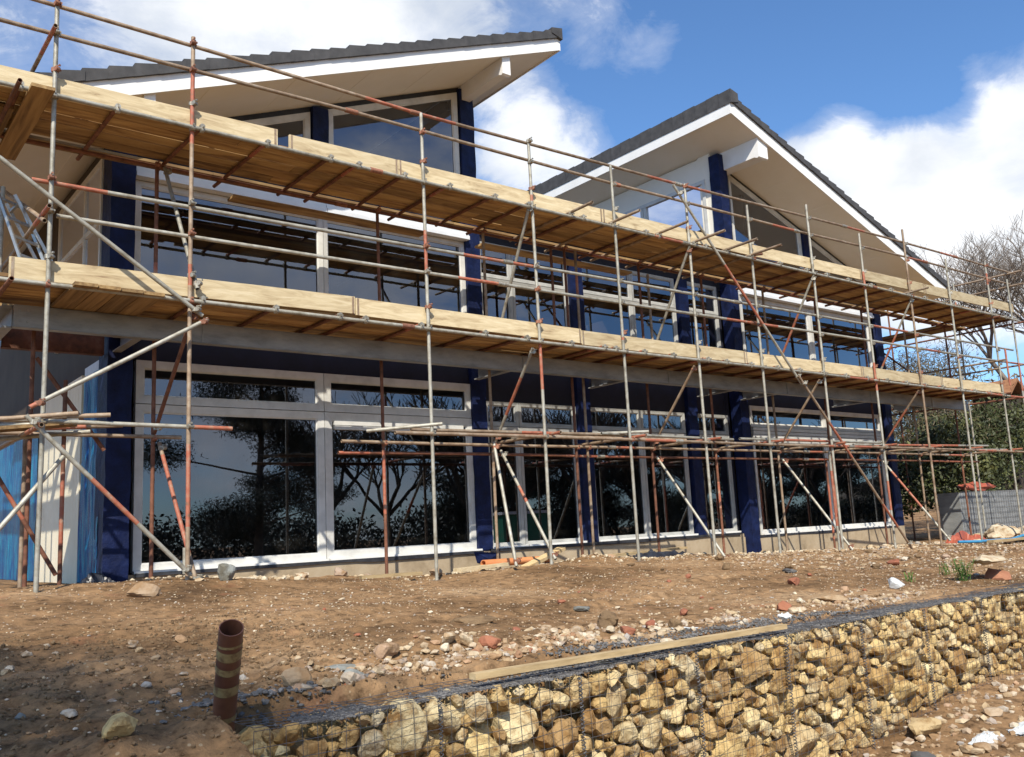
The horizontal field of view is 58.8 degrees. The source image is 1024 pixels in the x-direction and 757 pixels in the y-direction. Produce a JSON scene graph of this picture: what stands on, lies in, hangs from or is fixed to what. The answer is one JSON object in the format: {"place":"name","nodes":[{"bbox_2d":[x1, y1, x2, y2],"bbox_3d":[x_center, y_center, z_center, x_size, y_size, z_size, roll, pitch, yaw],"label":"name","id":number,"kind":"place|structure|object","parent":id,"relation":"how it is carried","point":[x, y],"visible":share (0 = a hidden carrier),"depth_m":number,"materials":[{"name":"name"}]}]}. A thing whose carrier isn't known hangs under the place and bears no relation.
{"place":"outdoors","nodes":[
{"label":"outdoors","id":0,"kind":"place"},
{"bbox_2d":[0,498,1023,756],"bbox_3d":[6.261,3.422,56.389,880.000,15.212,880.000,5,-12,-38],"label":"ground","id":1,"kind":"structure","parent":0,"point":[28,618],"depth_m":7.40,"materials":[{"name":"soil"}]},
{"bbox_2d":[77,571,115,582],"bbox_3d":[-4.954,2.406,10.796,0.463,0.234,0.444,5,-12,-38],"label":"plastic sheet","id":2,"kind":"object","parent":1,"relation":"on","point":[96,577],"visible":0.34,"depth_m":10.74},
{"bbox_2d":[101,712,137,739],"bbox_3d":[-1.591,1.415,3.687,0.149,0.109,0.149,5,-12,-38],"label":"stone","id":3,"kind":"object","parent":1,"relation":"on","point":[121,724],"visible":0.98,"depth_m":3.65,"materials":[{"name":"stone"}]},
{"bbox_2d":[126,581,160,596],"bbox_3d":[-3.458,1.992,8.513,0.306,0.181,0.169,5,-12,-38],"label":"stone","id":4,"kind":"object","parent":1,"relation":"on","point":[142,589],"visible":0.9,"depth_m":8.47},
{"bbox_2d":[217,563,236,580],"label":"stone","id":5,"kind":"object","parent":1,"relation":"on","point":[226,572],"visible":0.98,"depth_m":9.87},
{"bbox_2d":[212,619,243,730],"bbox_3d":[-1.357,1.557,4.322,0.136,0.839,0.704,1,-10,-22],"label":"drainpipe","id":6,"kind":"object","parent":1,"relation":"on","point":[228,659],"visible":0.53,"depth_m":4.17,"materials":[{"name":"brown plastic"}]},
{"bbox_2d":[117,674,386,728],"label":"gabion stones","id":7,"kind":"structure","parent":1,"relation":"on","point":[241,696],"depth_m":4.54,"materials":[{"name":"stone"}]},
{"bbox_2d":[281,667,312,686],"bbox_3d":[-1.161,1.613,4.877,0.165,0.123,0.095,5,-12,-38],"label":"stone","id":8,"kind":"object","parent":1,"relation":"on","point":[293,676],"visible":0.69,"depth_m":4.85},
{"bbox_2d":[322,677,339,688],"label":"stone","id":9,"kind":"object","parent":1,"relation":"on","point":[331,683],"visible":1,"depth_m":4.79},
{"bbox_2d":[232,688,443,756],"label":"gabion basket","id":10,"kind":"object","parent":1,"relation":"on","point":[401,730],"visible":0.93,"depth_m":4.52,"materials":[{"name":"stone"}]},
{"bbox_2d":[341,671,356,684],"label":"stone","id":11,"kind":"object","parent":1,"relation":"on","point":[348,677],"visible":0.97,"depth_m":4.88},
{"bbox_2d":[373,642,399,658],"bbox_3d":[-0.779,1.672,5.578,0.124,0.098,0.186,-8,-11,28],"label":"stone","id":12,"kind":"object","parent":1,"relation":"on","point":[382,651],"visible":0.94,"depth_m":5.52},
{"bbox_2d":[359,571,422,578],"bbox_3d":[-1.535,2.502,11.550,0.814,0.040,0.100,2,-11,-28],"label":"plank","id":13,"kind":"object","parent":1,"relation":"on","point":[390,575],"visible":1,"depth_m":11.50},
{"bbox_2d":[442,631,455,642],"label":"stone","id":14,"kind":"object","parent":1,"relation":"on","point":[449,637],"visible":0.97,"depth_m":5.82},
{"bbox_2d":[460,632,472,645],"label":"stone","id":15,"kind":"object","parent":1,"relation":"on","point":[466,639],"visible":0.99,"depth_m":5.86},
{"bbox_2d":[451,615,497,624],"bbox_3d":[-0.297,1.918,7.132,0.306,0.109,0.238,-11,-12,41],"label":"soil clod","id":16,"kind":"object","parent":1,"relation":"on","point":[478,619],"visible":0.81,"depth_m":7.09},
{"bbox_2d":[453,562,509,571],"bbox_3d":[-0.427,2.690,12.957,0.160,0.065,1.021,-11,-12,39],"label":"plank","id":17,"kind":"object","parent":1,"relation":"on","point":[470,568],"visible":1,"depth_m":12.83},
{"bbox_2d":[0,27,968,583],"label":"house","id":18,"kind":"structure","parent":1,"relation":"on","point":[278,485],"depth_m":14.73,"materials":[{"name":"white paint"}]},
{"bbox_2d":[55,159,103,353],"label":"wall","id":19,"kind":"structure","parent":18,"relation":"in","point":[77,244],"depth_m":12.99,"materials":[{"name":"paint"}]},
{"bbox_2d":[133,360,323,411],"bbox_3d":[-3.897,0.129,12.757,2.695,0.575,0.100,5,-12,-38],"label":"window","id":20,"kind":"structure","parent":18,"relation":"in","point":[211,385],"depth_m":12.72,"materials":[{"name":"glass"}]},
{"bbox_2d":[130,404,329,573],"bbox_3d":[-3.797,1.487,12.492,2.715,2.177,0.200,5,-12,-38],"label":"window","id":21,"kind":"structure","parent":18,"relation":"in","point":[257,487],"depth_m":12.52,"materials":[{"name":"glass"}]},
{"bbox_2d":[134,166,326,292],"bbox_3d":[-3.964,-1.759,12.995,2.805,2.311,0.250,5,-12,-38],"label":"window","id":22,"kind":"structure","parent":18,"relation":"in","point":[211,260],"depth_m":13.03,"materials":[{"name":"glass"}]},
{"bbox_2d":[244,112,310,146],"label":"window","id":23,"kind":"structure","parent":18,"relation":"in","point":[298,124],"depth_m":13.93,"materials":[{"name":"plastic"}]},
{"bbox_2d":[328,92,459,173],"bbox_3d":[-1.949,-4.049,15.192,2.530,2.241,0.100,5,-12,-38],"label":"window","id":24,"kind":"structure","parent":18,"relation":"in","point":[347,130],"depth_m":15.31,"materials":[{"name":"glass"}]},
{"bbox_2d":[323,204,469,312],"bbox_3d":[-1.807,-1.585,14.700,2.685,2.311,0.250,5,-12,-38],"label":"window","id":25,"kind":"structure","parent":18,"relation":"in","point":[340,278],"depth_m":14.74,"materials":[{"name":"glass"}]},
{"bbox_2d":[323,373,470,417],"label":"window","id":26,"kind":"structure","parent":18,"relation":"in","point":[342,393],"depth_m":14.35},
{"bbox_2d":[324,412,482,560],"bbox_3d":[-1.667,1.659,14.175,2.745,2.177,0.200,5,-12,-38],"label":"window","id":27,"kind":"structure","parent":18,"relation":"in","point":[353,482],"depth_m":14.09,"materials":[{"name":"glass"}]},
{"bbox_2d":[480,241,510,280],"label":"window","id":28,"kind":"structure","parent":18,"relation":"in","point":[496,270],"depth_m":16.10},
{"bbox_2d":[481,276,513,319],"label":"window","id":29,"kind":"structure","parent":18,"relation":"in","point":[496,295],"depth_m":15.99,"materials":[{"name":"glass"}]},
{"bbox_2d":[486,401,518,426],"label":"window","id":30,"kind":"structure","parent":18,"relation":"in","point":[499,409],"depth_m":15.66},
{"bbox_2d":[488,426,529,548],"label":"window","id":31,"kind":"structure","parent":18,"relation":"in","point":[514,499],"depth_m":15.46,"materials":[{"name":"glass"}]},
{"bbox_2d":[510,247,567,289],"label":"window","id":32,"kind":"structure","parent":18,"relation":"in","point":[525,275],"depth_m":16.70,"materials":[{"name":"glass"}]},
{"bbox_2d":[512,282,569,326],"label":"window","id":33,"kind":"structure","parent":18,"relation":"in","point":[524,301],"depth_m":16.58,"materials":[{"name":"glass"}]},
{"bbox_2d":[518,403,576,428],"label":"window","id":34,"kind":"structure","parent":18,"relation":"in","point":[530,415],"depth_m":16.27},
{"bbox_2d":[519,427,587,545],"bbox_3d":[0.711,1.897,16.043,1.360,2.042,0.200,5,-12,-38],"label":"window","id":35,"kind":"structure","parent":18,"relation":"in","point":[565,528],"depth_m":16.06,"materials":[{"name":"glass"}]},
{"bbox_2d":[581,261,631,300],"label":"window","id":36,"kind":"structure","parent":18,"relation":"in","point":[592,286],"depth_m":17.76,"materials":[{"name":"glass"}]},
{"bbox_2d":[583,293,634,336],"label":"window","id":37,"kind":"structure","parent":18,"relation":"in","point":[601,317],"depth_m":17.66,"materials":[{"name":"glass"}]},
{"bbox_2d":[591,407,641,430],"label":"window","id":38,"kind":"structure","parent":18,"relation":"in","point":[605,419],"depth_m":17.31,"materials":[{"name":"glass"}]},
{"bbox_2d":[592,430,653,541],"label":"window","id":39,"kind":"structure","parent":18,"relation":"in","point":[613,481],"depth_m":17.11,"materials":[{"name":"glass"}]},
{"bbox_2d":[630,270,675,307],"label":"window","id":40,"kind":"structure","parent":18,"relation":"in","point":[658,297],"depth_m":18.64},
{"bbox_2d":[632,301,678,342],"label":"window","id":41,"kind":"structure","parent":18,"relation":"in","point":[669,333],"depth_m":18.54,"materials":[{"name":"glass"}]},
{"bbox_2d":[640,410,685,433],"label":"window","id":42,"kind":"structure","parent":18,"relation":"in","point":[675,423],"depth_m":18.18,"materials":[{"name":"glass"}]},
{"bbox_2d":[623,180,709,233],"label":"window","id":43,"kind":"structure","parent":18,"relation":"in","point":[661,210],"depth_m":21.12,"materials":[{"name":"glass"}]},
{"bbox_2d":[642,432,697,537],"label":"window","id":44,"kind":"structure","parent":18,"relation":"in","point":[675,517],"depth_m":17.96,"materials":[{"name":"glass"}]},
{"bbox_2d":[687,282,717,314],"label":"window","id":45,"kind":"structure","parent":18,"relation":"in","point":[710,305],"depth_m":19.63,"materials":[{"name":"plastic"}]},
{"bbox_2d":[689,311,720,347],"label":"window","id":46,"kind":"structure","parent":18,"relation":"in","point":[712,325],"depth_m":19.53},
{"bbox_2d":[698,414,728,434],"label":"window","id":47,"kind":"structure","parent":18,"relation":"in","point":[721,421],"depth_m":19.17,"materials":[{"name":"glass"}]},
{"bbox_2d":[700,434,741,533],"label":"window","id":48,"kind":"structure","parent":18,"relation":"in","point":[724,466],"depth_m":18.95,"materials":[{"name":"glass"}]},
{"bbox_2d":[727,175,803,268],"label":"window","id":49,"kind":"structure","parent":18,"relation":"in","point":[768,236],"depth_m":21.37,"materials":[{"name":"glass"}]},
{"bbox_2d":[738,288,813,380],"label":"window","id":50,"kind":"structure","parent":18,"relation":"in","point":[800,344],"depth_m":21.15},
{"bbox_2d":[749,405,825,430],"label":"window","id":51,"kind":"structure","parent":18,"relation":"in","point":[808,419],"depth_m":20.80,"materials":[{"name":"glass"}]},
{"bbox_2d":[751,427,835,534],"bbox_3d":[6.417,2.305,20.561,2.880,2.330,0.200,5,-12,-38],"label":"window","id":52,"kind":"structure","parent":18,"relation":"in","point":[802,514],"depth_m":20.55,"materials":[{"name":"glass"}]},
{"bbox_2d":[811,240,862,282],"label":"window","id":53,"kind":"structure","parent":18,"relation":"in","point":[820,254],"depth_m":22.86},
{"bbox_2d":[809,302,873,367],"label":"window","id":54,"kind":"structure","parent":18,"relation":"in","point":[840,350],"depth_m":22.79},
{"bbox_2d":[824,411,880,432],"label":"window","id":55,"kind":"structure","parent":18,"relation":"in","point":[841,421],"depth_m":22.50,"materials":[{"name":"glass"}]},
{"bbox_2d":[827,431,894,528],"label":"window","id":56,"kind":"structure","parent":18,"relation":"in","point":[860,507],"depth_m":22.24,"materials":[{"name":"glass"}]},
{"bbox_2d":[478,635,500,648],"bbox_3d":[-0.154,1.738,5.964,0.152,0.101,0.106,-5,-10,13],"label":"brick fragment","id":57,"kind":"object","parent":1,"relation":"on","point":[490,641],"visible":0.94,"depth_m":5.94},
{"bbox_2d":[276,620,713,685],"bbox_3d":[-0.036,1.743,5.968,4.008,0.188,0.659,5,-12,-38],"label":"rubble band","id":58,"kind":"object","parent":1,"relation":"on","point":[563,631],"visible":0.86,"depth_m":6.04,"materials":[{"name":"stone"}]},
{"bbox_2d":[407,667,586,756],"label":"gabion basket","id":59,"kind":"object","parent":1,"relation":"on","point":[528,720],"visible":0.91,"depth_m":5.07,"materials":[{"name":"stone"}]},
{"bbox_2d":[0,0,1023,592],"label":"scaffold","id":60,"kind":"object","parent":1,"relation":"on","point":[76,112],"visible":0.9,"depth_m":13.01,"materials":[{"name":"metal"}]},
{"bbox_2d":[0,194,44,259],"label":"ladder","id":61,"kind":"object","parent":60,"relation":"on","point":[14,237],"visible":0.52,"depth_m":10.12,"materials":[{"name":"metal"}]},
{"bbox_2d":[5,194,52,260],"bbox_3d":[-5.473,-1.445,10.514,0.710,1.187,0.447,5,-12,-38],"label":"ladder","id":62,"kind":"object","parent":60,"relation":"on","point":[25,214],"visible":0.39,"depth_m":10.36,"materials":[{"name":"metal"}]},
{"bbox_2d":[0,423,76,432],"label":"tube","id":63,"kind":"object","parent":60,"relation":"on","point":[14,428],"visible":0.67,"depth_m":9.49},
{"bbox_2d":[0,411,78,420],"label":"scaffold tube","id":64,"kind":"object","parent":60,"relation":"on","point":[42,415],"visible":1,"depth_m":8.97,"materials":[{"name":"metal"}]},
{"bbox_2d":[0,429,90,440],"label":"scaffold tube","id":65,"kind":"object","parent":60,"relation":"on","point":[52,434],"visible":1,"depth_m":9.72,"materials":[{"name":"metal"}]},
{"bbox_2d":[0,413,110,418],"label":"scaffold tube","id":66,"kind":"object","parent":60,"relation":"on","point":[91,415],"visible":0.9,"depth_m":9.42,"materials":[{"name":"metal"}]},
{"bbox_2d":[15,425,122,431],"bbox_3d":[-5.053,0.541,9.899,1.510,0.136,0.048,3,-11,-33],"label":"scaffold tube","id":67,"kind":"object","parent":60,"relation":"on","point":[86,427],"visible":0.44,"depth_m":10.08,"materials":[{"name":"metal"}]},
{"bbox_2d":[366,422,442,432],"bbox_3d":[-1.418,0.644,11.995,1.002,0.096,0.048,-3,-9,-2],"label":"scaffold tube","id":68,"kind":"object","parent":60,"relation":"on","point":[405,427],"visible":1,"depth_m":11.98,"materials":[{"name":"metal"}]},
{"bbox_2d":[410,428,612,435],"bbox_3d":[0.133,0.796,13.410,3.705,0.046,0.048,4,-12,-35],"label":"scaffold tube","id":69,"kind":"object","parent":60,"relation":"on","point":[500,431],"visible":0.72,"depth_m":13.19,"materials":[{"name":"metal"}]},
{"bbox_2d":[511,430,648,438],"bbox_3d":[1.085,0.879,14.258,2.260,0.086,0.048,-1,-10,-14],"label":"scaffold tube","id":70,"kind":"object","parent":60,"relation":"on","point":[633,432],"visible":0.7,"depth_m":14.41,"materials":[{"name":"metal"}]},
{"bbox_2d":[600,432,733,440],"bbox_3d":[2.702,0.983,15.313,3.506,0.046,0.048,6,-13,-41],"label":"scaffold tube","id":71,"kind":"object","parent":60,"relation":"on","point":[664,436],"visible":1,"depth_m":15.19,"materials":[{"name":"metal"}]},
{"bbox_2d":[739,437,881,443],"bbox_3d":[5.912,1.215,17.691,4.502,0.046,0.048,4,-12,-36],"label":"scaffold tube","id":72,"kind":"object","parent":60,"relation":"on","point":[805,440],"visible":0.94,"depth_m":17.51,"materials":[{"name":"metal"}]},
{"bbox_2d":[852,444,988,446],"bbox_3d":[9.382,1.517,20.622,5.220,0.066,0.048,3,-11,-33],"label":"scaffold tube","id":73,"kind":"object","parent":60,"relation":"attached to","point":[947,445],"visible":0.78,"depth_m":20.65,"materials":[{"name":"metal"}]},
{"bbox_2d":[481,556,549,564],"bbox_3d":[0.086,2.759,13.715,0.110,0.127,1.590,-10,-12,38],"label":"drain pipe","id":74,"kind":"object","parent":1,"relation":"on","point":[524,560],"visible":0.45,"depth_m":13.50,"materials":[{"name":"orange plastic"}]},
{"bbox_2d":[519,547,565,566],"bbox_3d":[0.481,2.781,14.061,0.150,0.280,1.572,-7,-10,24],"label":"plank","id":75,"kind":"object","parent":1,"relation":"on","point":[541,558],"visible":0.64,"depth_m":13.95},
{"bbox_2d":[130,542,974,586],"bbox_3d":[3.231,3.102,15.939,18.853,0.586,2.500,5,-12,-38],"label":"foundation rubble","id":76,"kind":"object","parent":1,"relation":"on","point":[301,578],"visible":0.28,"depth_m":13.83,"materials":[{"name":"stone"}]},
{"bbox_2d":[239,584,934,679],"bbox_3d":[1.373,1.907,7.365,7.494,0.243,1.037,5,-12,-38],"label":"brown rubble","id":77,"kind":"object","parent":1,"relation":"on","point":[455,658],"visible":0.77,"depth_m":6.17,"materials":[{"name":"stone"}]},
{"bbox_2d":[597,610,618,627],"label":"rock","id":78,"kind":"object","parent":1,"relation":"on","point":[606,618],"visible":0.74,"depth_m":6.58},
{"bbox_2d":[545,648,705,756],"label":"gabion basket","id":79,"kind":"object","parent":1,"relation":"on","point":[638,708],"visible":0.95,"depth_m":5.68,"materials":[{"name":"stone"}]},
{"bbox_2d":[607,547,687,555],"bbox_3d":[2.200,3.032,15.819,0.180,0.060,3.050,-11,-12,40],"label":"plank","id":80,"kind":"object","parent":1,"relation":"on","point":[645,551],"visible":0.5,"depth_m":16.02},
{"bbox_2d":[628,549,695,557],"bbox_3d":[2.562,3.057,15.682,1.682,0.271,0.488,5,-12,-38],"label":"plastic sheet","id":81,"kind":"object","parent":80,"relation":"on","point":[650,553],"visible":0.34,"depth_m":15.44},
{"bbox_2d":[674,631,798,756],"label":"gabion basket","id":82,"kind":"object","parent":1,"relation":"on","point":[743,716],"visible":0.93,"depth_m":6.27,"materials":[{"name":"stone"}]},
{"bbox_2d":[763,617,875,756],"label":"gabion basket","id":83,"kind":"object","parent":1,"relation":"on","point":[822,675],"visible":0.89,"depth_m":6.86,"materials":[{"name":"stone"}]},
{"bbox_2d":[811,595,847,601],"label":"stone","id":84,"kind":"object","parent":1,"relation":"on","point":[829,598],"visible":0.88,"depth_m":8.39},
{"bbox_2d":[828,605,936,746],"bbox_3d":[3.037,2.571,7.582,1.149,1.241,0.488,5,-12,-38],"label":"gabion basket","id":85,"kind":"object","parent":1,"relation":"on","point":[892,644],"visible":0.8,"depth_m":7.46,"materials":[{"name":"stone"}]},
{"bbox_2d":[287,584,1023,723],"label":"wire mesh","id":86,"kind":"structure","parent":85,"relation":"on","point":[639,639],"depth_m":6.01,"materials":[{"name":"metal"}]},
{"bbox_2d":[469,624,786,679],"bbox_3d":[0.909,1.762,5.944,2.860,0.052,0.065,4,-12,-38],"label":"plank","id":87,"kind":"object","parent":86,"relation":"on","point":[498,672],"visible":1,"depth_m":5.72,"materials":[{"name":"wood"}]},
{"bbox_2d":[888,577,904,588],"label":"stone","id":88,"kind":"object","parent":1,"relation":"on","point":[894,583],"visible":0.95,"depth_m":9.35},
{"bbox_2d":[908,717,941,736],"bbox_3d":[3.267,2.771,7.192,0.301,0.168,0.239,5,-12,-38],"label":"stone","id":89,"kind":"object","parent":1,"relation":"on","point":[925,726],"visible":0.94,"depth_m":7.14,"materials":[{"name":"stone"}]},
{"bbox_2d":[902,341,971,490],"bbox_3d":[15.598,1.885,33.040,3.260,6.343,3.199,5,-12,-38],"label":"bare tree","id":90,"kind":"object","parent":1,"relation":"on","point":[940,375],"visible":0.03,"depth_m":32.82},
{"bbox_2d":[863,673,1023,756],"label":"rubble","id":91,"kind":"object","parent":1,"relation":"on","point":[967,716],"visible":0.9,"depth_m":7.32,"materials":[{"name":"stone"}]},
{"bbox_2d":[895,596,992,706],"bbox_3d":[3.849,2.645,8.194,1.177,1.264,0.442,5,-12,-38],"label":"gabion basket","id":92,"kind":"object","parent":1,"relation":"on","point":[952,635],"visible":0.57,"depth_m":8.13,"materials":[{"name":"stone"}]},
{"bbox_2d":[884,334,1007,471],"bbox_3d":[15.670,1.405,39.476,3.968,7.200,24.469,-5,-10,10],"label":"bare tree","id":93,"kind":"object","parent":1,"relation":"on","point":[896,431],"visible":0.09,"depth_m":30.11,"materials":[{"name":"brown plant"}]},
{"bbox_2d":[897,384,1023,518],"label":"ivy bush","id":94,"kind":"object","parent":1,"relation":"on","point":[951,472],"visible":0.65,"depth_m":27.27,"materials":[{"name":"green plant"}]},
{"bbox_2d":[950,558,973,580],"bbox_3d":[5.028,2.138,10.135,0.266,0.265,0.302,-9,-11,32],"label":"weed","id":95,"kind":"object","parent":1,"relation":"on","point":[962,574],"visible":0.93,"depth_m":10.13,"materials":[{"name":"green plant"}]},
{"bbox_2d":[939,531,985,543],"bbox_3d":[11.061,3.923,22.293,1.748,0.408,0.557,5,-12,-38],"label":"plastic sheet","id":96,"kind":"object","parent":1,"relation":"on","point":[960,535],"visible":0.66,"depth_m":22.09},
{"bbox_2d":[910,210,1023,379],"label":"bare tree","id":97,"kind":"object","parent":1,"relation":"on","point":[981,286],"visible":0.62,"depth_m":31.80,"materials":[{"name":"plant"}]},
{"bbox_2d":[937,489,1023,539],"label":"retaining wall","id":98,"kind":"structure","parent":1,"relation":"on","point":[1000,506],"depth_m":25.12,"materials":[{"name":"concrete"}]},
{"bbox_2d":[956,482,995,490],"bbox_3d":[13.198,3.053,25.735,2.202,0.294,0.459,5,-12,-38],"label":"bag","id":99,"kind":"object","parent":98,"relation":"on","point":[984,486],"visible":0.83,"depth_m":25.49,"materials":[{"name":"red plastic"}]},
{"bbox_2d":[972,742,991,752],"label":"stone","id":100,"kind":"object","parent":1,"relation":"on","point":[986,746],"visible":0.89,"depth_m":6.77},
{"bbox_2d":[947,587,1023,679],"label":"gabion basket","id":101,"kind":"object","parent":1,"relation":"on","point":[1001,616],"visible":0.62,"depth_m":8.74,"materials":[{"name":"stone"}]},
{"bbox_2d":[968,731,1003,744],"bbox_3d":[3.644,2.776,6.985,0.314,0.078,0.157,5,-12,-38],"label":"plastic sheet","id":102,"kind":"object","parent":1,"relation":"on","point":[989,737],"visible":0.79,"depth_m":7.00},
{"bbox_2d":[970,554,1005,564],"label":"stone","id":103,"kind":"object","parent":1,"relation":"on","point":[982,559],"visible":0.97,"depth_m":10.13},
{"bbox_2d":[957,534,1023,542],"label":"hose","id":104,"kind":"object","parent":1,"relation":"on","point":[977,541],"visible":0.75,"depth_m":20.18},
{"bbox_2d":[982,707,1002,716],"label":"stone","id":105,"kind":"object","parent":1,"relation":"on","point":[993,711],"visible":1,"depth_m":7.45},
{"bbox_2d":[972,378,1023,489],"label":"outbuilding","id":106,"kind":"structure","parent":1,"relation":"on","point":[1015,388],"depth_m":31.35,"materials":[{"name":"orange ceramic"}]},
{"bbox_2d":[984,568,1011,580],"bbox_3d":[5.523,2.229,10.310,0.273,0.145,0.313,5,-12,-38],"label":"brick fragment","id":107,"kind":"object","parent":1,"relation":"on","point":[994,574],"visible":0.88,"depth_m":10.26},
{"bbox_2d":[987,526,1020,537],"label":"boulder","id":108,"kind":"object","parent":1,"relation":"on","point":[1008,531],"visible":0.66,"depth_m":22.84,"materials":[{"name":"stone"}]},
{"bbox_2d":[998,583,1023,656],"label":"gabion basket","id":109,"kind":"object","parent":1,"relation":"on","point":[1019,600],"visible":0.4,"depth_m":9.13,"materials":[{"name":"stone"}]},
{"bbox_2d":[0,0,1023,440],"label":"sky","id":110,"kind":"structure","parent":0,"point":[914,109],"materials":[{"name":"blue"}]},
{"bbox_2d":[650,537,1023,577],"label":"gravel","id":111,"kind":"structure","parent":0,"point":[748,556],"depth_m":14.79,"materials":[{"name":"gravel"}]},
{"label":"hill","id":112,"kind":"structure","parent":0,"visible":0},
{"bbox_2d":[887,364,1023,477],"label":"wood","id":113,"kind":"object","parent":112,"relation":"on","point":[992,380],"depth_m":55.17,"materials":[{"name":"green plant"}]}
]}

